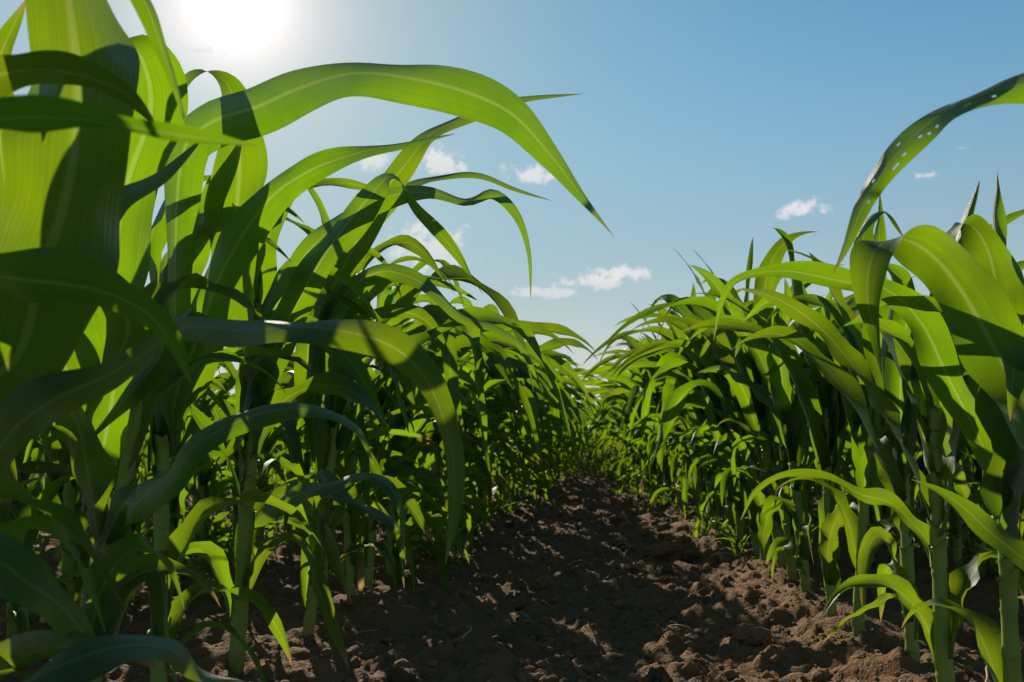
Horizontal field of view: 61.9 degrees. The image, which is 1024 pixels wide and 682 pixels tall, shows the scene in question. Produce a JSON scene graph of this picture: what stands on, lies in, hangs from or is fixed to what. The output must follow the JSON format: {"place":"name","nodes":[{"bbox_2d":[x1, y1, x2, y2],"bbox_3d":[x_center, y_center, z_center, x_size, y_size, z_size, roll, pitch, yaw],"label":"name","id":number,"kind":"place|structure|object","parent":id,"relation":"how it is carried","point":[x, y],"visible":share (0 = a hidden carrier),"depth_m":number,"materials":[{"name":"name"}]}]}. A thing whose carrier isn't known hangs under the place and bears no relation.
{"place":"outdoors","nodes":[
{"label":"outdoors","id":0,"kind":"place"},
{"bbox_2d":[0,452,1023,681],"bbox_3d":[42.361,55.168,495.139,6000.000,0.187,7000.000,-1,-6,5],"label":"ground","id":1,"kind":"structure","parent":0,"point":[796,662],"depth_m":2.52,"materials":[{"name":"soil"}]},
{"bbox_2d":[8,426,51,479],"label":"corn plant","id":2,"kind":"object","parent":1,"relation":"on","point":[46,439],"visible":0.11,"depth_m":1.82,"materials":[{"name":"green plant"}]},
{"bbox_2d":[0,0,191,680],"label":"corn plant","id":3,"kind":"object","parent":1,"relation":"on","point":[61,281],"visible":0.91,"depth_m":0.86,"materials":[{"name":"green plant"}]},
{"bbox_2d":[0,405,191,636],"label":"corn plant","id":4,"kind":"object","parent":1,"relation":"on","point":[16,620],"visible":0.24,"depth_m":2.06,"materials":[{"name":"green plant"}]},
{"bbox_2d":[27,420,185,553],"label":"corn plant","id":5,"kind":"object","parent":1,"relation":"on","point":[34,490],"visible":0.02,"depth_m":3.24,"materials":[{"name":"green plant"}]},
{"bbox_2d":[0,349,239,523],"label":"corn plant","id":6,"kind":"object","parent":1,"relation":"on","point":[202,420],"visible":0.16,"depth_m":1.83,"materials":[{"name":"green plant"}]},
{"bbox_2d":[34,404,220,543],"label":"corn plant","id":7,"kind":"object","parent":1,"relation":"on","point":[215,411],"visible":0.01,"depth_m":3.51,"materials":[{"name":"green plant"}]},
{"bbox_2d":[0,0,260,681],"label":"corn plant","id":8,"kind":"object","parent":1,"relation":"on","point":[90,659],"visible":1,"depth_m":0.78,"materials":[{"name":"green plant"}]},
{"bbox_2d":[32,347,239,603],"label":"corn plant","id":9,"kind":"object","parent":1,"relation":"on","point":[68,495],"visible":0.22,"depth_m":2.35,"materials":[{"name":"green plant"}]},
{"bbox_2d":[142,429,190,542],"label":"corn plant","id":10,"kind":"object","parent":1,"relation":"on","point":[148,533],"visible":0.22,"depth_m":4.06,"materials":[{"name":"green plant"}]},
{"bbox_2d":[86,362,293,603],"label":"corn plant","id":11,"kind":"object","parent":1,"relation":"on","point":[135,527],"visible":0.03,"depth_m":2.69,"materials":[{"name":"green plant"}]},
{"bbox_2d":[184,391,234,516],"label":"corn plant","id":12,"kind":"object","parent":1,"relation":"on","point":[222,492],"visible":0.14,"depth_m":4.95,"materials":[{"name":"green plant"}]},
{"bbox_2d":[133,366,288,603],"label":"corn plant","id":13,"kind":"object","parent":1,"relation":"on","point":[177,504],"visible":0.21,"depth_m":2.89,"materials":[{"name":"green plant"}]},
{"bbox_2d":[144,347,298,579],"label":"corn plant","id":14,"kind":"object","parent":1,"relation":"on","point":[205,480],"visible":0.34,"depth_m":3.13,"materials":[{"name":"green plant"}]},
{"bbox_2d":[0,0,464,681],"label":"corn plant","id":15,"kind":"object","parent":1,"relation":"on","point":[102,434],"visible":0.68,"depth_m":1.17,"materials":[{"name":"green plant"}]},
{"bbox_2d":[181,376,304,567],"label":"corn plant","id":16,"kind":"object","parent":1,"relation":"on","point":[289,426],"visible":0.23,"depth_m":3.40,"materials":[{"name":"green plant"}]},
{"bbox_2d":[226,418,335,557],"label":"corn plant","id":17,"kind":"object","parent":1,"relation":"on","point":[300,425],"visible":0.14,"depth_m":3.96,"materials":[{"name":"green plant"}]},
{"bbox_2d":[217,372,356,555],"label":"corn plant","id":18,"kind":"object","parent":1,"relation":"on","point":[270,443],"visible":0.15,"depth_m":3.74,"materials":[{"name":"green plant"}]},
{"bbox_2d":[283,433,342,542],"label":"corn plant","id":19,"kind":"object","parent":1,"relation":"on","point":[307,459],"visible":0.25,"depth_m":4.23,"materials":[{"name":"green plant"}]},
{"bbox_2d":[113,173,531,674],"bbox_3d":[-0.399,0.178,1.842,0.868,1.086,0.384,1,-6,-7],"label":"corn plant","id":20,"kind":"object","parent":1,"relation":"on","point":[292,289],"visible":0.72,"depth_m":1.78,"materials":[{"name":"green plant"}]},
{"bbox_2d":[261,217,477,607],"bbox_3d":[-0.448,0.173,2.279,0.662,1.163,0.539,-1,-6,5],"label":"corn plant","id":21,"kind":"object","parent":1,"relation":"on","point":[407,310],"visible":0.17,"depth_m":2.31,"materials":[{"name":"green plant"}]},
{"bbox_2d":[146,62,612,681],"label":"corn plant","id":22,"kind":"object","parent":1,"relation":"on","point":[232,212],"visible":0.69,"depth_m":1.40,"materials":[{"name":"green plant"}]},
{"bbox_2d":[389,667,415,681],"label":"soil clod","id":23,"kind":"object","parent":1,"relation":"on","point":[399,674],"visible":1,"depth_m":1.80,"materials":[{"name":"brown soil"}]},
{"bbox_2d":[273,259,541,588],"bbox_3d":[-0.330,0.272,2.736,0.844,1.154,0.672,-1,-6,5],"label":"corn plant","id":24,"kind":"object","parent":1,"relation":"on","point":[410,295],"visible":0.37,"depth_m":2.81,"materials":[{"name":"green plant"}]},
{"bbox_2d":[339,256,486,597],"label":"corn plant","id":25,"kind":"object","parent":1,"relation":"on","point":[354,524],"visible":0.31,"depth_m":2.52,"materials":[{"name":"green plant"}]},
{"bbox_2d":[352,294,490,566],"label":"corn plant","id":26,"kind":"object","parent":1,"relation":"on","point":[417,426],"visible":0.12,"depth_m":3.45,"materials":[{"name":"green plant"}]},
{"bbox_2d":[336,326,510,582],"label":"corn plant","id":27,"kind":"object","parent":1,"relation":"on","point":[492,355],"visible":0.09,"depth_m":3.12,"materials":[{"name":"green plant"}]},
{"bbox_2d":[266,93,583,636],"bbox_3d":[-0.224,0.093,2.183,0.802,1.338,0.599,1,-6,-12],"label":"corn plant","id":28,"kind":"object","parent":1,"relation":"on","point":[326,438],"visible":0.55,"depth_m":2.07,"materials":[{"name":"green plant"}]},
{"bbox_2d":[357,318,570,591],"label":"corn plant","id":29,"kind":"object","parent":1,"relation":"on","point":[393,467],"visible":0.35,"depth_m":3.01,"materials":[{"name":"green plant"}]},
{"bbox_2d":[426,296,541,544],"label":"corn plant","id":30,"kind":"object","parent":1,"relation":"on","point":[436,467],"visible":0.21,"depth_m":3.87,"materials":[{"name":"green plant"}]},
{"bbox_2d":[410,320,572,560],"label":"corn plant","id":31,"kind":"object","parent":1,"relation":"on","point":[535,328],"visible":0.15,"depth_m":3.71,"materials":[{"name":"green plant"}]},
{"bbox_2d":[473,349,540,519],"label":"corn plant","id":32,"kind":"object","parent":1,"relation":"on","point":[480,492],"visible":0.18,"depth_m":4.94,"materials":[{"name":"green plant"}]},
{"bbox_2d":[420,322,596,536],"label":"corn plant","id":33,"kind":"object","parent":1,"relation":"on","point":[492,372],"visible":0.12,"depth_m":4.19,"materials":[{"name":"green plant"}]},
{"bbox_2d":[457,349,566,524],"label":"corn plant","id":34,"kind":"object","parent":1,"relation":"on","point":[519,366],"visible":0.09,"depth_m":4.34,"materials":[{"name":"green plant"}]},
{"bbox_2d":[465,304,560,515],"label":"corn plant","id":35,"kind":"object","parent":1,"relation":"on","point":[553,401],"visible":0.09,"depth_m":4.78,"materials":[{"name":"green plant"}]},
{"bbox_2d":[458,346,573,531],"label":"corn plant","id":36,"kind":"object","parent":1,"relation":"on","point":[544,379],"visible":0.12,"depth_m":4.29,"materials":[{"name":"green plant"}]},
{"bbox_2d":[491,386,547,500],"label":"corn plant","id":37,"kind":"object","parent":1,"relation":"on","point":[527,449],"visible":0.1,"depth_m":6.15,"materials":[{"name":"green plant"}]},
{"bbox_2d":[483,352,567,516],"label":"corn plant","id":38,"kind":"object","parent":1,"relation":"on","point":[502,417],"visible":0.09,"depth_m":5.19,"materials":[{"name":"green plant"}]},
{"bbox_2d":[31,375,1023,504],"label":"corn crop","id":39,"kind":"object","parent":1,"relation":"on","point":[848,429],"depth_m":6.66,"materials":[{"name":"green plant"}]},
{"bbox_2d":[492,414,563,494],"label":"corn plant","id":40,"kind":"object","parent":1,"relation":"on","point":[543,454],"visible":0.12,"depth_m":7.20,"materials":[{"name":"green plant"}]},
{"bbox_2d":[477,381,581,472],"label":"corn plant","id":41,"kind":"object","parent":1,"relation":"on","point":[573,405],"visible":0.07,"depth_m":5.51,"materials":[{"name":"green plant"}]},
{"bbox_2d":[477,338,596,504],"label":"corn plant","id":42,"kind":"object","parent":1,"relation":"on","point":[552,344],"visible":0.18,"depth_m":5.86,"materials":[{"name":"green plant"}]},
{"bbox_2d":[489,349,589,505],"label":"corn plant","id":43,"kind":"object","parent":1,"relation":"on","point":[567,368],"visible":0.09,"depth_m":5.47,"materials":[{"name":"green plant"}]},
{"bbox_2d":[497,367,587,498],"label":"corn plant","id":44,"kind":"object","parent":1,"relation":"on","point":[533,469],"visible":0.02,"depth_m":6.41,"materials":[{"name":"green plant"}]},
{"bbox_2d":[534,576,559,591],"bbox_3d":[0.132,0.911,3.162,0.104,0.074,0.096,-1,-6,5],"label":"soil clod","id":45,"kind":"object","parent":1,"relation":"on","point":[543,583],"visible":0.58,"depth_m":3.14,"materials":[{"name":"brown soil"}]},
{"bbox_2d":[516,382,584,479],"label":"corn plant","id":46,"kind":"object","parent":1,"relation":"on","point":[556,444],"visible":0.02,"depth_m":8.27,"materials":[{"name":"green plant"}]},
{"bbox_2d":[516,401,591,478],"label":"corn plant","id":47,"kind":"object","parent":1,"relation":"on","point":[564,433],"visible":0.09,"depth_m":7.92,"materials":[{"name":"green plant"}]},
{"bbox_2d":[518,383,590,499],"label":"corn plant","id":48,"kind":"object","parent":1,"relation":"on","point":[578,397],"visible":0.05,"depth_m":6.87,"materials":[{"name":"green plant"}]},
{"bbox_2d":[510,377,601,501],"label":"corn plant","id":49,"kind":"object","parent":1,"relation":"on","point":[544,483],"visible":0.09,"depth_m":6.63,"materials":[{"name":"green plant"}]},
{"bbox_2d":[518,360,597,488],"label":"corn plant","id":50,"kind":"object","parent":1,"relation":"on","point":[571,426],"visible":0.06,"depth_m":7.34,"materials":[{"name":"green plant"}]},
{"bbox_2d":[542,384,584,485],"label":"corn plant","id":51,"kind":"object","parent":1,"relation":"on","point":[576,434],"visible":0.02,"depth_m":8.79,"materials":[{"name":"green plant"}]},
{"bbox_2d":[525,368,609,485],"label":"corn plant","id":52,"kind":"object","parent":1,"relation":"on","point":[577,370],"visible":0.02,"depth_m":7.87,"materials":[{"name":"green plant"}]},
{"bbox_2d":[530,387,609,485],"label":"corn plant","id":53,"kind":"object","parent":1,"relation":"on","point":[574,398],"visible":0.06,"depth_m":8.06,"materials":[{"name":"green plant"}]},
{"bbox_2d":[553,407,588,472],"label":"corn plant","id":54,"kind":"object","parent":1,"relation":"on","point":[584,426],"visible":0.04,"depth_m":10.17,"materials":[{"name":"green plant"}]},
{"bbox_2d":[571,377,643,453],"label":"corn plant","id":55,"kind":"object","parent":1,"relation":"on","point":[602,383],"visible":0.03,"depth_m":7.13,"materials":[{"name":"green plant"}]},
{"bbox_2d":[592,379,627,485],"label":"corn plant","id":56,"kind":"object","parent":1,"relation":"on","point":[612,411],"visible":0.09,"depth_m":9.01,"materials":[{"name":"green plant"}]},
{"bbox_2d":[585,388,636,487],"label":"corn plant","id":57,"kind":"object","parent":1,"relation":"on","point":[617,409],"visible":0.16,"depth_m":8.28,"materials":[{"name":"green plant"}]},
{"bbox_2d":[575,388,651,496],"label":"corn plant","id":58,"kind":"object","parent":1,"relation":"on","point":[618,395],"visible":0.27,"depth_m":7.00,"materials":[{"name":"green plant"}]},
{"bbox_2d":[593,399,635,482],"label":"corn plant","id":59,"kind":"object","parent":1,"relation":"on","point":[617,449],"visible":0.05,"depth_m":8.55,"materials":[{"name":"green plant"}]},
{"bbox_2d":[592,379,641,489],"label":"corn plant","id":60,"kind":"object","parent":1,"relation":"on","point":[604,413],"visible":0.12,"depth_m":7.75,"materials":[{"name":"green plant"}]},
{"bbox_2d":[590,375,646,491],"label":"corn plant","id":61,"kind":"object","parent":1,"relation":"on","point":[630,385],"visible":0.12,"depth_m":7.43,"materials":[{"name":"green plant"}]},
{"bbox_2d":[580,365,663,493],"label":"corn plant","id":62,"kind":"object","parent":1,"relation":"on","point":[593,373],"visible":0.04,"depth_m":6.37,"materials":[{"name":"green plant"}]},
{"bbox_2d":[568,362,677,500],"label":"corn plant","id":63,"kind":"object","parent":1,"relation":"on","point":[634,376],"visible":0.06,"depth_m":6.14,"materials":[{"name":"green plant"}]},
{"bbox_2d":[582,337,675,506],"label":"corn plant","id":64,"kind":"object","parent":1,"relation":"on","point":[655,395],"visible":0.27,"depth_m":5.74,"materials":[{"name":"green plant"}]},
{"bbox_2d":[614,401,656,495],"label":"corn plant","id":65,"kind":"object","parent":1,"relation":"on","point":[654,464],"visible":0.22,"depth_m":6.79,"materials":[{"name":"green plant"}]},
{"bbox_2d":[606,382,676,492],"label":"corn plant","id":66,"kind":"object","parent":1,"relation":"on","point":[640,466],"visible":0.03,"depth_m":7.73,"materials":[{"name":"green plant"}]},
{"bbox_2d":[595,302,691,508],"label":"corn plant","id":67,"kind":"object","parent":1,"relation":"on","point":[632,342],"visible":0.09,"depth_m":5.51,"materials":[{"name":"green plant"}]},
{"bbox_2d":[621,323,665,494],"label":"corn plant","id":68,"kind":"object","parent":1,"relation":"on","point":[634,390],"visible":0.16,"depth_m":6.52,"materials":[{"name":"green plant"}]},
{"bbox_2d":[599,332,691,508],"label":"corn plant","id":69,"kind":"object","parent":1,"relation":"on","point":[625,355],"visible":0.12,"depth_m":5.56,"materials":[{"name":"green plant"}]},
{"bbox_2d":[583,289,720,518],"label":"corn plant","id":70,"kind":"object","parent":1,"relation":"on","point":[671,333],"visible":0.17,"depth_m":4.56,"materials":[{"name":"green plant"}]},
{"bbox_2d":[600,357,719,531],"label":"corn plant","id":71,"kind":"object","parent":1,"relation":"on","point":[667,368],"visible":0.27,"depth_m":4.40,"materials":[{"name":"green plant"}]},
{"bbox_2d":[648,666,672,681],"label":"soil clod","id":72,"kind":"object","parent":1,"relation":"on","point":[658,673],"visible":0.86,"depth_m":1.96,"materials":[{"name":"brown soil"}]},
{"bbox_2d":[642,541,690,561],"bbox_3d":[0.671,0.937,3.757,0.194,0.116,0.186,3,-7,-24],"label":"soil clod","id":73,"kind":"object","parent":1,"relation":"on","point":[667,550],"visible":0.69,"depth_m":3.70,"materials":[{"name":"brown soil"}]},
{"bbox_2d":[610,339,728,536],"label":"corn plant","id":74,"kind":"object","parent":1,"relation":"on","point":[685,355],"visible":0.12,"depth_m":4.29,"materials":[{"name":"green plant"}]},
{"bbox_2d":[632,283,710,518],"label":"corn plant","id":75,"kind":"object","parent":1,"relation":"on","point":[686,489],"visible":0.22,"depth_m":5.15,"materials":[{"name":"green plant"}]},
{"bbox_2d":[647,393,705,511],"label":"corn plant","id":76,"kind":"object","parent":1,"relation":"on","point":[677,423],"visible":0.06,"depth_m":5.01,"materials":[{"name":"green plant"}]},
{"bbox_2d":[612,300,752,534],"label":"corn plant","id":77,"kind":"object","parent":1,"relation":"on","point":[713,417],"visible":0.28,"depth_m":4.02,"materials":[{"name":"green plant"}]},
{"bbox_2d":[648,287,745,524],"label":"corn plant","id":78,"kind":"object","parent":1,"relation":"on","point":[668,389],"visible":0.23,"depth_m":4.74,"materials":[{"name":"green plant"}]},
{"bbox_2d":[615,238,835,547],"bbox_3d":[0.987,0.235,3.901,1.098,1.464,0.548,-4,-7,29],"label":"corn plant","id":79,"kind":"object","parent":1,"relation":"on","point":[708,359],"visible":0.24,"depth_m":3.90,"materials":[{"name":"green plant"}]},
{"bbox_2d":[632,254,821,560],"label":"corn plant","id":80,"kind":"object","parent":1,"relation":"on","point":[724,354],"visible":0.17,"depth_m":3.48,"materials":[{"name":"green plant"}]},
{"bbox_2d":[710,528,758,558],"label":"grass weed","id":81,"kind":"object","parent":1,"relation":"on","point":[734,544],"depth_m":3.54,"materials":[{"name":"green plant"}]},
{"bbox_2d":[651,295,823,556],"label":"corn plant","id":82,"kind":"object","parent":1,"relation":"on","point":[680,399],"visible":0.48,"depth_m":3.69,"materials":[{"name":"green plant"}]},
{"bbox_2d":[599,231,881,567],"bbox_3d":[0.931,0.294,3.291,0.809,1.210,0.998,-5,-8,37],"label":"corn plant","id":83,"kind":"object","parent":1,"relation":"on","point":[756,413],"visible":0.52,"depth_m":3.17,"materials":[{"name":"green plant"}]},
{"bbox_2d":[729,622,772,648],"bbox_3d":[0.628,0.782,2.246,0.105,0.078,0.088,-3,-7,27],"label":"soil clod","id":84,"kind":"object","parent":1,"relation":"on","point":[745,633],"visible":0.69,"depth_m":2.22,"materials":[{"name":"brown soil"}]},
{"bbox_2d":[689,279,850,592],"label":"corn plant","id":85,"kind":"object","parent":1,"relation":"on","point":[778,397],"visible":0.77,"depth_m":2.78,"materials":[{"name":"green plant"}]},
{"bbox_2d":[735,294,857,581],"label":"corn plant","id":86,"kind":"object","parent":1,"relation":"on","point":[780,450],"visible":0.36,"depth_m":2.98,"materials":[{"name":"green plant"}]},
{"bbox_2d":[679,228,914,616],"bbox_3d":[0.948,0.270,2.464,0.868,1.127,0.468,-1,-6,5],"label":"corn plant","id":87,"kind":"object","parent":1,"relation":"on","point":[822,406],"visible":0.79,"depth_m":2.46,"materials":[{"name":"green plant"}]},
{"bbox_2d":[741,195,918,636],"bbox_3d":[0.873,0.222,2.250,0.596,1.114,0.516,2,-7,-15],"label":"corn plant","id":88,"kind":"object","parent":1,"relation":"on","point":[863,457],"visible":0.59,"depth_m":2.22,"materials":[{"name":"green plant"}]},
{"bbox_2d":[807,414,923,551],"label":"corn plant","id":89,"kind":"object","parent":1,"relation":"on","point":[889,435],"visible":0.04,"depth_m":3.79,"materials":[{"name":"green plant"}]},
{"bbox_2d":[839,441,893,531],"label":"corn plant","id":90,"kind":"object","parent":1,"relation":"on","point":[847,446],"visible":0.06,"depth_m":4.54,"materials":[{"name":"green plant"}]},
{"bbox_2d":[713,172,1023,681],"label":"corn plant","id":91,"kind":"object","parent":1,"relation":"on","point":[983,426],"visible":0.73,"depth_m":1.42,"materials":[{"name":"green plant"}]},
{"bbox_2d":[733,209,1023,662],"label":"corn plant","id":92,"kind":"object","parent":1,"relation":"on","point":[893,464],"visible":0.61,"depth_m":1.94,"materials":[{"name":"green plant"}]},
{"bbox_2d":[842,432,915,523],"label":"corn plant","id":93,"kind":"object","parent":1,"relation":"on","point":[872,516],"visible":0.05,"depth_m":4.21,"materials":[{"name":"green plant"}]},
{"bbox_2d":[739,181,1023,681],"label":"corn plant","id":94,"kind":"object","parent":1,"relation":"on","point":[940,625],"visible":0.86,"depth_m":1.69,"materials":[{"name":"green plant"}]},
{"bbox_2d":[846,421,928,536],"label":"corn plant","id":95,"kind":"object","parent":1,"relation":"on","point":[921,465],"visible":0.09,"depth_m":3.48,"materials":[{"name":"green plant"}]},
{"bbox_2d":[845,457,946,536],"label":"corn plant","id":96,"kind":"object","parent":1,"relation":"on","point":[886,511],"visible":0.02,"depth_m":3.94,"materials":[{"name":"green plant"}]},
{"bbox_2d":[837,327,967,566],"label":"corn plant","id":97,"kind":"object","parent":1,"relation":"on","point":[955,527],"visible":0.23,"depth_m":3.22,"materials":[{"name":"green plant"}]},
{"bbox_2d":[833,73,1023,273],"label":"corn plant","id":98,"kind":"object","parent":1,"relation":"on","point":[912,145],"visible":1,"depth_m":1.00,"materials":[{"name":"green plant"}]},
{"bbox_2d":[850,224,1023,598],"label":"corn plant","id":99,"kind":"object","parent":1,"relation":"on","point":[965,288],"visible":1,"depth_m":1.22,"materials":[{"name":"green plant"}]},
{"bbox_2d":[952,376,973,450],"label":"corn plant","id":100,"kind":"object","parent":1,"relation":"on","point":[968,381],"visible":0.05,"depth_m":2.52,"materials":[{"name":"green plant"}]},
{"bbox_2d":[914,260,1023,577],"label":"corn plant","id":101,"kind":"object","parent":1,"relation":"on","point":[974,471],"visible":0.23,"depth_m":3.00,"materials":[{"name":"green plant"}]},
{"bbox_2d":[951,371,1023,567],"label":"corn plant","id":102,"kind":"object","parent":1,"relation":"on","point":[976,497],"visible":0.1,"depth_m":2.82,"materials":[{"name":"green plant"}]},
{"bbox_2d":[0,0,1023,406],"label":"sky","id":103,"kind":"structure","parent":0,"point":[704,128],"materials":[{"name":"blue"}]},
{"bbox_2d":[948,547,998,575],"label":"grass weed","id":104,"kind":"object","parent":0,"point":[996,570],"depth_m":2.96,"materials":[{"name":"green plant"}]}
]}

